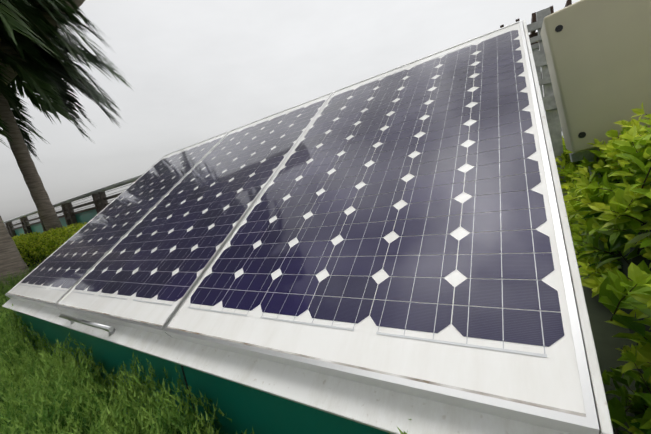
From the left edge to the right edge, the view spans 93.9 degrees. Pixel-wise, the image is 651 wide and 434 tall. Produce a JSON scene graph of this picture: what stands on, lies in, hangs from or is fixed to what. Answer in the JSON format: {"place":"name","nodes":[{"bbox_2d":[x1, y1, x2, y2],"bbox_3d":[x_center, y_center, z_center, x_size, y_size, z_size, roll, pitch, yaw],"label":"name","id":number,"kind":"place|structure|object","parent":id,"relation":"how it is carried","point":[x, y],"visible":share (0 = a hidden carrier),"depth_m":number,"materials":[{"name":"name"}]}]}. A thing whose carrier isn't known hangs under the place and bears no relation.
{"place":"outdoors","nodes":[
{"label":"outdoors","id":0,"kind":"place"},
{"bbox_2d":[0,0,579,228],"label":"sky","id":1,"kind":"structure","parent":0,"point":[197,71],"materials":[{"name":"white"}]},
{"bbox_2d":[8,293,585,415],"bbox_3d":[-0.734,0.307,0.980,2.415,0.001,0.004,-6,42,34],"label":"solar glass","id":2,"kind":"object","parent":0,"point":[435,383],"visible":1,"depth_m":0.45,"materials":[{"name":"glass"}]},
{"bbox_2d":[562,132,643,433],"bbox_3d":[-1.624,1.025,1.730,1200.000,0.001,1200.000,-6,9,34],"label":"ground","id":3,"kind":"structure","parent":0,"point":[607,345],"depth_m":1.29,"materials":[{"name":"green plant"}]},
{"bbox_2d":[0,263,38,336],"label":"ground cover","id":4,"kind":"object","parent":3,"relation":"on","point":[6,289],"visible":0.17,"depth_m":3.28,"materials":[{"name":"grass blades"}]},
{"bbox_2d":[0,0,84,84],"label":"fronds","id":5,"kind":"object","parent":3,"relation":"on","point":[12,51],"visible":0.17,"depth_m":5.90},
{"bbox_2d":[11,222,86,268],"bbox_3d":[-6.213,0.798,6.528,11.180,1.008,1.325,-6,9,34],"label":"hedge","id":6,"kind":"object","parent":3,"relation":"on","point":[54,236],"depth_m":4.82,"materials":[{"name":"green plant"}]},
{"bbox_2d":[0,0,132,289],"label":"palm","id":7,"kind":"object","parent":3,"relation":"on","point":[17,14],"depth_m":4.24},
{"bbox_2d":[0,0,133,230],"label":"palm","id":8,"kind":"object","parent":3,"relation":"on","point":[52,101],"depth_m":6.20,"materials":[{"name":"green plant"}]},
{"bbox_2d":[4,174,142,236],"bbox_3d":[-10.749,0.874,10.485,27.200,1.536,0.125,-6,9,34],"label":"railing","id":9,"kind":"object","parent":3,"relation":"on","point":[99,202],"visible":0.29,"depth_m":7.04,"materials":[{"name":"grey metal"}]},
{"bbox_2d":[14,311,390,433],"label":"panel base","id":10,"kind":"object","parent":3,"relation":"on","point":[243,407],"depth_m":0.69,"materials":[{"name":"paint"}]},
{"bbox_2d":[181,365,196,419],"bbox_3d":[-0.307,0.601,0.777,0.032,0.568,0.004,-6,9,34],"label":"seam","id":11,"kind":"object","parent":10,"relation":"attached to","point":[187,386],"depth_m":0.75,"materials":[{"name":"teal"}]},
{"bbox_2d":[2,20,613,433],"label":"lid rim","id":12,"kind":"object","parent":10,"relation":"on","point":[378,408],"visible":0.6,"depth_m":0.48,"materials":[{"name":"white metal"}]},
{"bbox_2d":[59,314,115,335],"bbox_3d":[-0.782,0.349,0.995,0.420,0.036,0.022,-6,42,34],"label":"handle","id":13,"kind":"object","parent":12,"relation":"attached to","point":[110,330],"visible":1,"depth_m":0.95,"materials":[{"name":"silver metal"}]},
{"bbox_2d":[5,20,598,433],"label":"solar panel frames","id":14,"kind":"structure","parent":12,"relation":"on","point":[556,378],"depth_m":0.51,"materials":[{"name":"white metal"}]},
{"bbox_2d":[21,30,563,346],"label":"solar cells","id":15,"kind":"object","parent":14,"relation":"in","point":[519,326],"visible":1,"depth_m":0.78,"materials":[{"name":"blue glass"}]},
{"bbox_2d":[19,30,546,356],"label":"solar panel gridlines","id":16,"kind":"object","parent":15,"relation":"on","point":[475,346],"visible":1,"depth_m":0.71,"materials":[{"name":"silver metal"}]},
{"bbox_2d":[0,304,410,433],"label":"ground cover","id":17,"kind":"object","parent":3,"relation":"on","point":[37,396],"visible":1,"depth_m":0.81,"materials":[{"name":"grass blades"}]},
{"bbox_2d":[500,0,571,96],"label":"pergola","id":18,"kind":"object","parent":3,"relation":"on","point":[535,46],"visible":0.12,"depth_m":3.89,"materials":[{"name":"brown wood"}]},
{"bbox_2d":[527,7,566,205],"bbox_3d":[1.759,-0.624,2.293,0.650,1.780,0.105,-6,9,34],"label":"steel rack","id":19,"kind":"object","parent":3,"relation":"on","point":[551,112],"visible":0.12,"depth_m":2.24,"materials":[{"name":"grey metal"}]},
{"bbox_2d":[555,25,610,254],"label":"cabinet fittings","id":20,"kind":"object","parent":3,"relation":"on","point":[586,154],"visible":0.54,"depth_m":1.47,"materials":[{"name":"paint"}]},
{"bbox_2d":[540,0,650,152],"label":"electric cabinet","id":21,"kind":"object","parent":20,"relation":"on","point":[598,55],"visible":1,"depth_m":1.30,"materials":[{"name":"metal"}]},
{"bbox_2d":[555,102,650,433],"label":"hedge","id":22,"kind":"object","parent":3,"relation":"on","point":[594,206],"depth_m":0.99,"materials":[{"name":"green plant"}]},
{"bbox_2d":[602,339,650,433],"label":"shrub","id":23,"kind":"object","parent":3,"relation":"on","point":[617,413],"depth_m":0.80,"materials":[{"name":"green plant"}]}
]}

